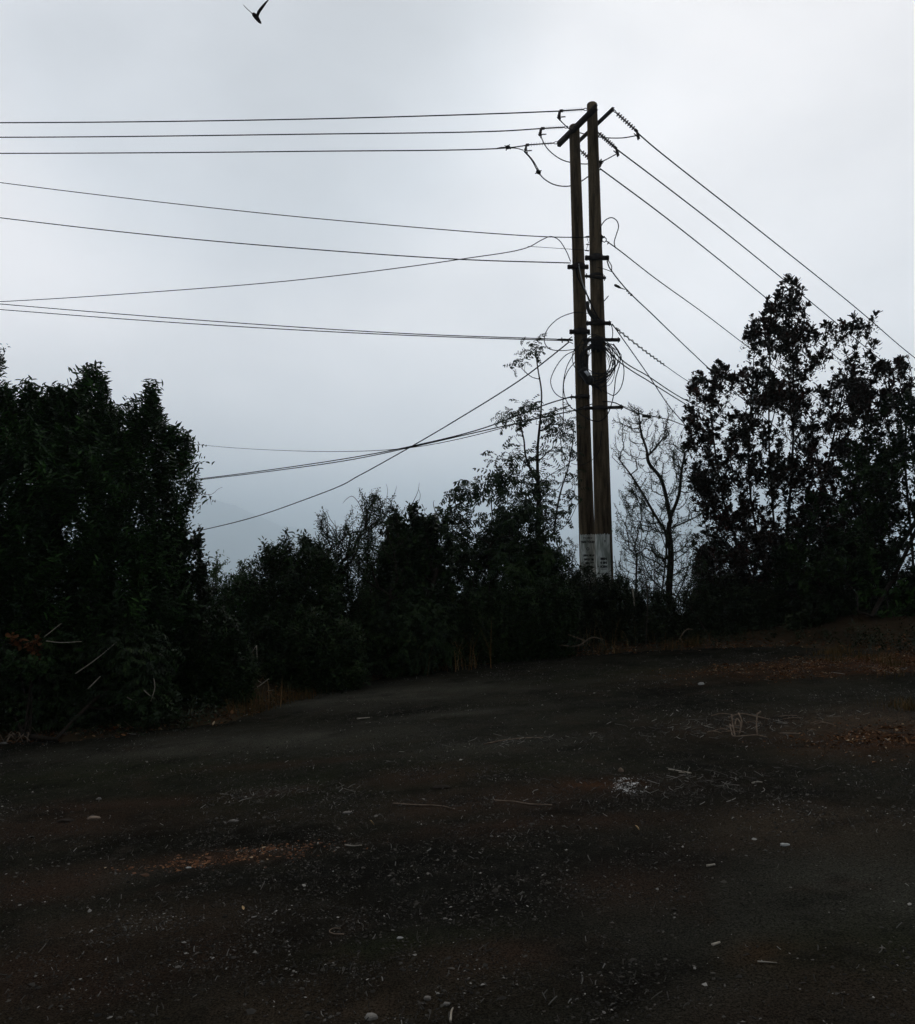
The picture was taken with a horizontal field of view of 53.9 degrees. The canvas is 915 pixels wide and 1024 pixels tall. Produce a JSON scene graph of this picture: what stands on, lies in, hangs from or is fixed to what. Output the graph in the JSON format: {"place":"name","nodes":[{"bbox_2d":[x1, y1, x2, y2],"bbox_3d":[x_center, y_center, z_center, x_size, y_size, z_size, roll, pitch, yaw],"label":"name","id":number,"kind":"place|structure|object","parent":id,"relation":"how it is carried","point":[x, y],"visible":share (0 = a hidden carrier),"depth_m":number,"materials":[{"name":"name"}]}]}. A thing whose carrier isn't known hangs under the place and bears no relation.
{"place":"outdoors","nodes":[
{"label":"outdoors","id":0,"kind":"place"},
{"bbox_2d":[244,0,268,23],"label":"bird","id":1,"kind":"object","parent":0,"point":[256,17],"visible":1,"depth_m":12.66},
{"bbox_2d":[0,646,914,1023],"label":"road","id":2,"kind":"structure","parent":0,"point":[800,956],"depth_m":4.85,"materials":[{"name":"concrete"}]},
{"bbox_2d":[0,727,36,741],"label":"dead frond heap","id":3,"kind":"object","parent":2,"relation":"on","point":[12,735],"visible":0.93,"depth_m":9.67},
{"bbox_2d":[5,631,42,740],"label":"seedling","id":4,"kind":"object","parent":2,"relation":"on","point":[26,645],"visible":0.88,"depth_m":9.77,"materials":[{"name":"green plant"}]},
{"bbox_2d":[48,839,367,876],"bbox_3d":[-1.415,1.994,5.170,2.025,0.186,0.492,0,-5,0],"label":"broken bark","id":5,"kind":"object","parent":2,"relation":"on","point":[196,864],"visible":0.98,"depth_m":5.16,"materials":[{"name":"brown plant"}]},
{"bbox_2d":[63,781,366,938],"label":"dry crumbs","id":6,"kind":"object","parent":2,"relation":"on","point":[225,850],"visible":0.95,"depth_m":4.35,"materials":[{"name":"plant"}]},
{"bbox_2d":[364,1013,377,1020],"bbox_3d":[-0.307,1.802,3.205,0.051,0.029,0.034,0,-5,0],"label":"stone","id":7,"kind":"object","parent":2,"relation":"on","point":[372,1016],"visible":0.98,"depth_m":3.20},
{"bbox_2d":[393,803,454,809],"bbox_3d":[-0.213,1.942,5.945,0.503,0.033,0.052,-3,-6,33],"label":"stick","id":8,"kind":"object","parent":2,"relation":"on","point":[422,805],"visible":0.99,"depth_m":5.97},
{"bbox_2d":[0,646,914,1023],"bbox_3d":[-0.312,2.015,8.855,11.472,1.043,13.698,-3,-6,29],"label":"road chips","id":9,"kind":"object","parent":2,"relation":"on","point":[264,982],"visible":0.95,"depth_m":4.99,"materials":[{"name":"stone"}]},
{"bbox_2d":[0,645,914,1023],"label":"twig litter","id":10,"kind":"object","parent":2,"relation":"on","point":[698,877],"visible":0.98,"depth_m":5.17,"materials":[{"name":"wood"}]},
{"bbox_2d":[484,737,542,744],"bbox_3d":[0.484,2.001,7.878,0.534,0.055,0.071,1,-5,-12],"label":"stick","id":11,"kind":"object","parent":2,"relation":"on","point":[509,739],"visible":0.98,"depth_m":7.89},
{"bbox_2d":[495,799,551,805],"bbox_3d":[0.422,1.883,5.824,0.413,0.029,0.036,-3,-6,34],"label":"stick","id":12,"kind":"object","parent":2,"relation":"on","point":[523,802],"visible":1,"depth_m":5.82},
{"bbox_2d":[177,704,914,813],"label":"grass stem litter","id":13,"kind":"object","parent":2,"relation":"on","point":[657,728],"depth_m":7.32,"materials":[{"name":"plant"}]},
{"bbox_2d":[612,777,648,795],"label":"white gravel","id":14,"kind":"structure","parent":2,"relation":"on","point":[625,789],"depth_m":6.11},
{"bbox_2d":[707,711,833,737],"bbox_3d":[2.641,1.796,7.804,1.038,0.181,1.046,0,-5,0],"label":"twig heap","id":15,"kind":"object","parent":2,"relation":"on","point":[740,725],"visible":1,"depth_m":7.60,"materials":[{"name":"wood"}]},
{"bbox_2d":[652,651,914,761],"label":"fallen leaves","id":16,"kind":"object","parent":2,"relation":"on","point":[909,662],"visible":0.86,"depth_m":10.56,"materials":[{"name":"plant"}]},
{"bbox_2d":[0,612,914,744],"bbox_3d":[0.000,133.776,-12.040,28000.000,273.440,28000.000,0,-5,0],"label":"ground","id":17,"kind":"structure","parent":0,"point":[840,623],"depth_m":13.34,"materials":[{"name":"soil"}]},
{"bbox_2d":[0,343,9,393],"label":"tree branch tip","id":18,"kind":"object","parent":17,"relation":"on","point":[2,361],"visible":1,"depth_m":10.76,"materials":[{"name":"green plant"}]},
{"bbox_2d":[0,649,59,741],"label":"seedling","id":19,"kind":"object","parent":17,"relation":"on","point":[9,658],"visible":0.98,"depth_m":9.71,"materials":[{"name":"green plant"}]},
{"bbox_2d":[0,594,188,740],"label":"bush","id":20,"kind":"object","parent":17,"relation":"on","point":[54,708],"visible":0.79,"depth_m":10.00,"materials":[{"name":"green plant"}]},
{"bbox_2d":[0,360,215,706],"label":"bushy tree","id":21,"kind":"object","parent":17,"relation":"on","point":[69,454],"visible":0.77,"depth_m":10.54,"materials":[{"name":"green plant"}]},
{"bbox_2d":[116,524,217,685],"bbox_3d":[-3.678,1.317,11.309,1.584,2.376,1.059,-3,-6,31],"label":"shrub","id":22,"kind":"object","parent":17,"relation":"on","point":[199,574],"visible":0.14,"depth_m":11.19,"materials":[{"name":"green plant"}]},
{"bbox_2d":[172,598,262,712],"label":"bush","id":23,"kind":"object","parent":17,"relation":"on","point":[222,658],"visible":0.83,"depth_m":10.79,"materials":[{"name":"green plant"}]},
{"bbox_2d":[195,549,272,651],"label":"shrub","id":24,"kind":"object","parent":17,"relation":"on","point":[233,597],"visible":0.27,"depth_m":12.69,"materials":[{"name":"green plant"}]},
{"bbox_2d":[239,527,348,660],"bbox_3d":[-2.353,1.441,12.839,1.613,2.507,1.614,3,-6,-28],"label":"shrub","id":25,"kind":"object","parent":17,"relation":"on","point":[279,565],"visible":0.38,"depth_m":12.65,"materials":[{"name":"green plant"}]},
{"bbox_2d":[202,525,394,671],"bbox_3d":[-2.446,1.685,13.780,3.286,3.077,1.532,0,-5,0],"label":"bush","id":26,"kind":"object","parent":17,"relation":"on","point":[348,584],"visible":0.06,"depth_m":13.62,"materials":[{"name":"green plant"}]},
{"bbox_2d":[243,599,376,694],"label":"bush","id":27,"kind":"object","parent":17,"relation":"on","point":[312,641],"visible":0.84,"depth_m":11.94,"materials":[{"name":"green plant"}]},
{"bbox_2d":[313,487,412,676],"bbox_3d":[-1.444,1.134,13.597,1.666,3.027,1.414,0,-5,0],"label":"shrub","id":28,"kind":"object","parent":17,"relation":"on","point":[365,591],"visible":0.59,"depth_m":13.37,"materials":[{"name":"green plant"}]},
{"bbox_2d":[318,512,346,555],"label":"bare shoot","id":29,"kind":"object","parent":28,"relation":"attached to","point":[335,534],"visible":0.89,"depth_m":13.52,"materials":[{"name":"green plant"}]},
{"bbox_2d":[102,613,667,706],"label":"tall grass","id":30,"kind":"structure","parent":17,"relation":"on","point":[613,647],"depth_m":13.48,"materials":[{"name":"plant"}]},
{"bbox_2d":[347,581,465,678],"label":"bush","id":31,"kind":"object","parent":17,"relation":"on","point":[407,625],"visible":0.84,"depth_m":13.10,"materials":[{"name":"green plant"}]},
{"bbox_2d":[374,500,461,671],"bbox_3d":[-0.638,1.216,13.839,1.272,2.858,1.379,4,-6,-37],"label":"shrub","id":32,"kind":"object","parent":17,"relation":"on","point":[423,548],"visible":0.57,"depth_m":13.69,"materials":[{"name":"green plant"}]},
{"bbox_2d":[0,602,914,739],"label":"ground cover","id":33,"kind":"object","parent":17,"relation":"on","point":[871,641],"visible":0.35,"depth_m":12.66,"materials":[{"name":"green plant"}]},
{"bbox_2d":[2,619,914,755],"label":"verge twigs","id":34,"kind":"object","parent":17,"relation":"on","point":[762,643],"visible":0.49,"depth_m":11.02,"materials":[{"name":"wood"}]},
{"bbox_2d":[369,530,589,639],"bbox_3d":[0.373,1.432,15.142,4.040,2.411,1.574,0,-5,0],"label":"bush","id":35,"kind":"object","parent":17,"relation":"on","point":[500,575],"visible":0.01,"depth_m":15.12,"materials":[{"name":"green plant"}]},
{"bbox_2d":[438,450,574,653],"bbox_3d":[0.715,0.862,14.866,2.482,3.741,1.914,0,-5,0],"label":"shrub","id":36,"kind":"object","parent":17,"relation":"on","point":[505,548],"visible":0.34,"depth_m":14.76,"materials":[{"name":"green plant"}]},
{"bbox_2d":[448,571,584,666],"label":"bush","id":37,"kind":"object","parent":17,"relation":"on","point":[546,633],"visible":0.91,"depth_m":13.86,"materials":[{"name":"green plant"}]},
{"bbox_2d":[558,634,602,646],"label":"dry branch","id":38,"kind":"object","parent":37,"relation":"on","point":[580,639],"visible":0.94,"depth_m":13.87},
{"bbox_2d":[490,333,591,541],"bbox_3d":[1.462,-0.408,15.682,1.762,5.565,1.238,-1,-5,10],"label":"sapling","id":39,"kind":"object","parent":17,"relation":"on","point":[549,431],"visible":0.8,"depth_m":15.72,"materials":[{"name":"green plant"}]},
{"bbox_2d":[219,631,914,716],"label":"dry grass","id":40,"kind":"structure","parent":17,"relation":"on","point":[838,651],"depth_m":11.33,"materials":[{"name":"plant"}]},
{"bbox_2d":[557,537,577,578],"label":"bush","id":41,"kind":"object","parent":17,"relation":"on","point":[570,554],"visible":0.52,"depth_m":15.46,"materials":[{"name":"green plant"}]},
{"bbox_2d":[569,123,594,587],"bbox_3d":[2.366,-2.597,16.921,0.430,9.765,0.312,0,-5,0],"label":"utility pole","id":42,"kind":"object","parent":17,"relation":"on","point":[586,530],"visible":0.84,"depth_m":16.81,"materials":[{"name":"brown wood"},{"name":"white paint"}]},
{"bbox_2d":[189,342,568,532],"bbox_3d":[-5.800,-0.856,26.011,0.458,3.022,24.450,4,-7,-40],"label":"overhead cable","id":43,"kind":"object","parent":42,"relation":"attached to","point":[407,448],"visible":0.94,"depth_m":20.05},
{"bbox_2d":[195,405,570,451],"bbox_3d":[-11.534,-3.861,41.090,3.851,7.982,54.408,3,-6,-34],"label":"thin wire","id":44,"kind":"object","parent":42,"relation":"attached to","point":[388,449],"visible":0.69,"depth_m":27.22,"materials":[{"name":"metal"}]},
{"bbox_2d":[192,408,583,480],"bbox_3d":[-6.329,-1.314,26.490,0.522,0.698,26.574,5,-7,-42],"label":"overhead cable","id":45,"kind":"object","parent":42,"relation":"attached to","point":[389,451],"visible":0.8,"depth_m":21.42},
{"bbox_2d":[538,126,567,137],"bbox_3d":[1.828,-7.273,17.202,0.578,0.243,0.100,-1,-5,6],"label":"insulator string","id":46,"kind":"object","parent":42,"relation":"attached to","point":[540,134],"visible":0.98,"depth_m":17.21,"materials":[{"name":"metal"}]},
{"bbox_2d":[0,128,539,137],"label":"power line","id":47,"kind":"object","parent":46,"relation":"attached to","point":[275,134],"visible":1,"depth_m":18.25,"materials":[{"name":"metal"}]},
{"bbox_2d":[541,137,615,164],"bbox_3d":[2.294,-7.014,17.474,1.545,0.418,0.313,1,-5,-10],"label":"jumper wire","id":48,"kind":"object","parent":46,"relation":"attached to","point":[568,161],"visible":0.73,"depth_m":17.44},
{"bbox_2d":[557,337,572,343],"bbox_3d":[2.010,-3.186,16.778,0.304,0.146,0.085,-2,-5,18],"label":"cable grip","id":49,"kind":"object","parent":42,"relation":"attached to","point":[567,340],"visible":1,"depth_m":16.76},
{"bbox_2d":[0,309,556,340],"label":"overhead cable","id":50,"kind":"object","parent":49,"relation":"attached to","point":[286,329],"visible":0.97,"depth_m":18.33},
{"bbox_2d":[2,304,556,339],"bbox_3d":[-24.207,-6.965,24.216,54.241,8.769,0.519,-1,-5,14],"label":"overhead cable","id":51,"kind":"object","parent":49,"relation":"attached to","point":[285,326],"visible":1,"depth_m":18.35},
{"bbox_2d":[567,262,588,270],"bbox_3d":[2.272,-4.635,17.077,0.396,0.150,0.303,0,-5,0],"label":"pole bracket","id":52,"kind":"object","parent":42,"relation":"attached to","point":[582,265],"visible":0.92,"depth_m":16.95,"materials":[{"name":"metal"}]},
{"bbox_2d":[0,217,570,263],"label":"overhead cable","id":53,"kind":"object","parent":52,"relation":"attached to","point":[293,247],"visible":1,"depth_m":18.30,"materials":[{"name":"rubber"}]},
{"bbox_2d":[0,236,570,301],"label":"overhead cable","id":54,"kind":"object","parent":52,"relation":"attached to","point":[303,279],"visible":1,"depth_m":18.43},
{"bbox_2d":[569,327,589,333],"bbox_3d":[2.289,-3.381,16.964,0.384,0.137,0.318,0,-5,0],"label":"pole bracket","id":55,"kind":"object","parent":42,"relation":"attached to","point":[581,330],"visible":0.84,"depth_m":16.83,"materials":[{"name":"metal"}]},
{"bbox_2d":[570,394,589,399],"bbox_3d":[2.288,-2.130,16.851,0.393,0.113,0.332,0,-5,0],"label":"pole bracket","id":56,"kind":"object","parent":42,"relation":"attached to","point":[587,396],"visible":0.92,"depth_m":16.72,"materials":[{"name":"metal"}]},
{"bbox_2d":[180,396,573,480],"bbox_3d":[-6.433,-1.366,26.619,0.514,0.775,26.258,5,-7,-42],"label":"overhead cable","id":57,"kind":"object","parent":56,"relation":"attached to","point":[379,452],"visible":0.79,"depth_m":21.77,"materials":[{"name":"rubber"}]},
{"bbox_2d":[557,562,634,644],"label":"bush","id":58,"kind":"object","parent":17,"relation":"on","point":[598,592],"visible":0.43,"depth_m":14.87,"materials":[{"name":"green plant"}]},
{"bbox_2d":[587,101,613,602],"bbox_3d":[2.636,-2.723,16.460,0.349,9.959,0.349,-5,-7,45],"label":"utility pole","id":59,"kind":"object","parent":17,"relation":"on","point":[602,517],"visible":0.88,"depth_m":16.31,"materials":[{"name":"brown wood"},{"name":"white paint"}]},
{"bbox_2d":[0,182,588,237],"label":"overhead cable","id":60,"kind":"object","parent":59,"relation":"attached to","point":[299,216],"visible":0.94,"depth_m":18.37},
{"bbox_2d":[544,312,587,350],"bbox_3d":[2.046,-3.372,16.766,0.862,0.742,0.164,-2,-5,17],"label":"cable loop","id":61,"kind":"object","parent":59,"relation":"attached to","point":[553,322],"visible":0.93,"depth_m":16.80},
{"bbox_2d":[550,350,575,397],"bbox_3d":[1.967,-2.560,16.726,0.490,0.915,0.030,-1,-5,7],"label":"cable loop","id":62,"kind":"object","parent":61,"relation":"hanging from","point":[553,372],"visible":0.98,"depth_m":16.73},
{"bbox_2d":[557,104,597,146],"bbox_3d":[2.272,-7.339,17.127,0.108,0.256,1.256,3,-6,-28],"label":"crossarm","id":63,"kind":"object","parent":59,"relation":"attached to","point":[579,123],"visible":1,"depth_m":17.05,"materials":[{"name":"metal"}]},
{"bbox_2d":[524,141,556,152],"bbox_3d":[1.643,-7.165,17.692,0.681,0.256,0.100,0,-5,5],"label":"insulator string","id":64,"kind":"object","parent":63,"relation":"attached to","point":[528,144],"visible":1,"depth_m":17.70,"materials":[{"name":"metal"}]},
{"bbox_2d":[0,145,524,153],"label":"power line","id":65,"kind":"object","parent":64,"relation":"attached to","point":[264,151],"visible":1,"depth_m":18.70,"materials":[{"name":"metal"}]},
{"bbox_2d":[524,151,599,186],"bbox_3d":[2.083,-6.764,17.853,1.605,0.651,0.048,1,-5,-13],"label":"jumper wire","id":66,"kind":"object","parent":64,"relation":"attached to","point":[548,181],"visible":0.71,"depth_m":17.77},
{"bbox_2d":[557,108,587,120],"bbox_3d":[2.123,-7.369,16.658,0.568,0.244,0.100,-1,-5,6],"label":"insulator string","id":67,"kind":"object","parent":63,"relation":"attached to","point":[559,114],"visible":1,"depth_m":16.66,"materials":[{"name":"metal"}]},
{"bbox_2d":[0,110,558,122],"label":"power line","id":68,"kind":"object","parent":67,"relation":"attached to","point":[288,119],"visible":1,"depth_m":17.79,"materials":[{"name":"metal"}]},
{"bbox_2d":[576,267,604,323],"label":"riser cable","id":69,"kind":"object","parent":59,"relation":"attached to","point":[588,296],"visible":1,"depth_m":16.60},
{"bbox_2d":[585,301,597,320],"bbox_3d":[2.402,-3.668,16.386,0.170,0.411,0.264,5,-7,-42],"label":"cable bundle","id":70,"kind":"object","parent":59,"relation":"attached to","point":[592,315],"visible":1,"depth_m":16.33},
{"bbox_2d":[580,149,602,167],"bbox_3d":[2.638,-7.041,17.934,0.653,0.284,0.096,3,-6,-34],"label":"insulator string","id":71,"kind":"object","parent":59,"relation":"attached to","point":[584,154],"visible":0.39,"depth_m":17.87,"materials":[{"name":"ceramic"}]},
{"bbox_2d":[600,168,878,391],"bbox_3d":[14.257,-5.549,33.252,0.205,0.285,38.112,-4,-6,36],"label":"power line","id":72,"kind":"object","parent":71,"relation":"attached to","point":[692,238],"visible":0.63,"depth_m":21.02,"materials":[{"name":"metal"}]},
{"bbox_2d":[585,272,605,280],"bbox_3d":[2.524,-4.301,16.575,0.388,0.163,0.314,0,-5,0],"label":"pole bracket","id":73,"kind":"object","parent":59,"relation":"attached to","point":[592,275],"visible":0.93,"depth_m":16.45,"materials":[{"name":"metal"}]},
{"bbox_2d":[585,253,608,260],"bbox_3d":[2.557,-4.671,16.608,0.440,0.147,0.309,0,-5,0],"label":"pole bracket","id":74,"kind":"object","parent":59,"relation":"attached to","point":[596,256],"visible":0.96,"depth_m":16.47,"materials":[{"name":"metal"}]},
{"bbox_2d":[607,261,791,441],"bbox_3d":[7.482,-3.354,24.436,0.308,1.032,18.779,-3,-6,31],"label":"overhead cable","id":75,"kind":"object","parent":74,"relation":"attached to","point":[669,330],"visible":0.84,"depth_m":19.74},
{"bbox_2d":[580,107,614,141],"bbox_3d":[2.646,-7.413,17.264,0.091,0.121,1.213,2,-6,-24],"label":"crossarm","id":76,"kind":"object","parent":59,"relation":"attached to","point":[601,119],"visible":0.54,"depth_m":17.02,"materials":[{"name":"metal"}]},
{"bbox_2d":[598,132,618,156],"bbox_3d":[2.878,-7.091,17.334,0.633,0.398,0.092,4,-6,-35],"label":"insulator string","id":77,"kind":"object","parent":76,"relation":"attached to","point":[610,144],"visible":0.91,"depth_m":17.37,"materials":[{"name":"ceramic"}]},
{"bbox_2d":[617,149,908,381],"bbox_3d":[14.911,-5.353,31.362,0.392,0.877,36.657,-4,-7,39],"label":"power line","id":78,"kind":"object","parent":77,"relation":"attached to","point":[726,233],"visible":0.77,"depth_m":20.63,"materials":[{"name":"metal"}]},
{"bbox_2d":[612,109,639,139],"bbox_3d":[3.161,-7.260,16.884,0.692,0.443,0.092,3,-6,-33],"label":"insulator string","id":79,"kind":"object","parent":76,"relation":"attached to","point":[637,135],"visible":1,"depth_m":16.92,"materials":[{"name":"ceramic"}]},
{"bbox_2d":[558,118,634,138],"bbox_3d":[2.532,-7.275,17.234,1.578,0.365,0.791,1,-5,-14],"label":"jumper wire","id":80,"kind":"object","parent":79,"relation":"attached to","point":[599,136],"visible":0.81,"depth_m":17.28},
{"bbox_2d":[638,133,914,357],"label":"power line","id":81,"kind":"object","parent":79,"relation":"attached to","point":[763,234],"visible":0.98,"depth_m":20.81,"materials":[{"name":"metal"}]},
{"bbox_2d":[586,319,610,325],"bbox_3d":[2.566,-3.438,16.497,0.455,0.130,0.328,0,-5,0],"label":"pole bracket","id":82,"kind":"object","parent":59,"relation":"attached to","point":[596,322],"visible":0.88,"depth_m":16.35,"materials":[{"name":"metal"}]},
{"bbox_2d":[611,324,702,390],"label":"overhead cable","id":83,"kind":"object","parent":82,"relation":"attached to","point":[652,356],"visible":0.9,"depth_m":18.30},
{"bbox_2d":[616,327,663,363],"bbox_3d":[3.661,-3.240,17.816,0.054,0.094,2.938,-3,-6,30],"label":"helical grip","id":84,"kind":"object","parent":83,"relation":"attached to","point":[639,347],"visible":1,"depth_m":17.66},
{"bbox_2d":[612,324,703,448],"bbox_3d":[4.796,-2.349,19.734,0.207,1.534,7.986,-3,-6,28],"label":"overhead cable","id":85,"kind":"object","parent":82,"relation":"attached to","point":[647,374],"visible":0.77,"depth_m":17.68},
{"bbox_2d":[583,336,619,342],"bbox_3d":[2.616,-3.125,16.469,0.672,0.118,0.332,0,-5,0],"label":"pole bracket","id":86,"kind":"object","parent":59,"relation":"attached to","point":[609,339],"visible":0.73,"depth_m":16.32,"materials":[{"name":"metal"}]},
{"bbox_2d":[572,334,621,389],"bbox_3d":[2.509,-2.685,16.420,0.909,1.027,0.553,0,-5,0],"label":"cable coil","id":87,"kind":"object","parent":86,"relation":"hanging from","point":[598,346],"visible":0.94,"depth_m":16.21,"materials":[{"name":"rubber"}]},
{"bbox_2d":[579,367,601,391],"bbox_3d":[2.393,-2.376,16.138,0.435,0.437,0.207,1,-5,-8],"label":"splice box","id":88,"kind":"object","parent":87,"relation":"attached to","point":[586,376],"visible":1,"depth_m":16.07,"materials":[{"name":"black plastic"}]},
{"bbox_2d":[574,344,620,421],"bbox_3d":[2.504,-2.325,16.303,0.879,1.438,0.226,-2,-6,24],"label":"cable loop","id":89,"kind":"object","parent":87,"relation":"hanging from","point":[612,398],"visible":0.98,"depth_m":16.21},
{"bbox_2d":[602,343,623,395],"bbox_3d":[2.807,-2.567,16.225,0.405,0.963,0.017,0,-5,0],"label":"cable loop","id":90,"kind":"object","parent":87,"relation":"hanging from","point":[623,373],"visible":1,"depth_m":16.21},
{"bbox_2d":[608,345,721,417],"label":"overhead cable","id":91,"kind":"object","parent":86,"relation":"attached to","point":[657,382],"visible":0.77,"depth_m":18.43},
{"bbox_2d":[584,404,622,410],"bbox_3d":[2.632,-1.868,16.356,0.705,0.118,0.351,0,-5,0],"label":"pole bracket","id":92,"kind":"object","parent":59,"relation":"attached to","point":[597,407],"visible":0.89,"depth_m":16.20,"materials":[{"name":"metal"}]},
{"bbox_2d":[601,235,608,244],"bbox_3d":[2.757,-5.007,16.616,0.254,0.188,0.076,4,-6,-37],"label":"wire clamp","id":93,"kind":"object","parent":59,"relation":"attached to","point":[602,236],"visible":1,"depth_m":16.56,"materials":[{"name":"metal"}]},
{"bbox_2d":[606,241,820,400],"bbox_3d":[8.266,-4.423,25.068,0.169,0.483,20.213,-3,-6,33],"label":"overhead cable","id":94,"kind":"object","parent":93,"relation":"attached to","point":[685,300],"visible":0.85,"depth_m":19.92,"materials":[{"name":"rubber"}]},
{"bbox_2d":[576,401,723,440],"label":"overhead cable","id":95,"kind":"object","parent":59,"relation":"attached to","point":[637,413],"visible":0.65,"depth_m":16.83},
{"bbox_2d":[608,352,723,427],"bbox_3d":[4.658,-2.521,19.292,0.167,0.334,7.163,-3,-6,32],"label":"overhead cable","id":96,"kind":"object","parent":59,"relation":"attached to","point":[659,387],"visible":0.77,"depth_m":18.19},
{"bbox_2d":[610,398,707,604],"bbox_3d":[3.488,0.131,15.473,1.699,4.270,1.173,0,-5,0],"label":"bare tree","id":97,"kind":"object","parent":17,"relation":"on","point":[670,514],"visible":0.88,"depth_m":15.45,"materials":[{"name":"brown plant"}]},
{"bbox_2d":[610,478,713,643],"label":"thicket saplings","id":98,"kind":"object","parent":17,"relation":"on","point":[636,553],"visible":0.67,"depth_m":14.91,"materials":[{"name":"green plant"}]},
{"bbox_2d":[612,579,724,645],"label":"bush","id":99,"kind":"object","parent":17,"relation":"on","point":[688,615],"visible":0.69,"depth_m":14.61,"materials":[{"name":"green plant"}]},
{"bbox_2d":[695,568,796,638],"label":"bush","id":100,"kind":"object","parent":17,"relation":"on","point":[750,606],"visible":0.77,"depth_m":14.55,"materials":[{"name":"green plant"}]},
{"bbox_2d":[676,503,903,606],"bbox_3d":[6.229,1.230,16.451,4.344,2.987,1.762,0,-5,0],"label":"bush","id":101,"kind":"object","parent":17,"relation":"on","point":[753,560],"visible":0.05,"depth_m":16.48,"materials":[{"name":"green plant"}]},
{"bbox_2d":[680,273,914,611],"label":"tall bronze tree","id":102,"kind":"object","parent":17,"relation":"on","point":[860,398],"visible":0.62,"depth_m":15.55,"materials":[{"name":"green plant"}]},
{"bbox_2d":[765,388,914,625],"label":"evergreen tree","id":103,"kind":"object","parent":17,"relation":"on","point":[890,558],"visible":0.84,"depth_m":14.32,"materials":[{"name":"green plant"}]},
{"bbox_2d":[784,578,910,630],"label":"bush","id":104,"kind":"object","parent":17,"relation":"on","point":[798,608],"visible":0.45,"depth_m":14.11,"materials":[{"name":"green plant"}]},
{"bbox_2d":[878,356,914,564],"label":"tree spray","id":105,"kind":"object","parent":17,"relation":"on","point":[907,493],"visible":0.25,"depth_m":16.53,"materials":[{"name":"green plant"}]},
{"bbox_2d":[0,0,914,543],"label":"sky","id":106,"kind":"structure","parent":0,"point":[797,115],"materials":[{"name":"grey"}]},
{"bbox_2d":[4,498,914,616],"bbox_3d":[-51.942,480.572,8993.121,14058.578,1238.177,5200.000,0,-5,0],"label":"hills","id":107,"kind":"structure","parent":0,"point":[240,540],"depth_m":8477.33,"materials":[{"name":"grey"}]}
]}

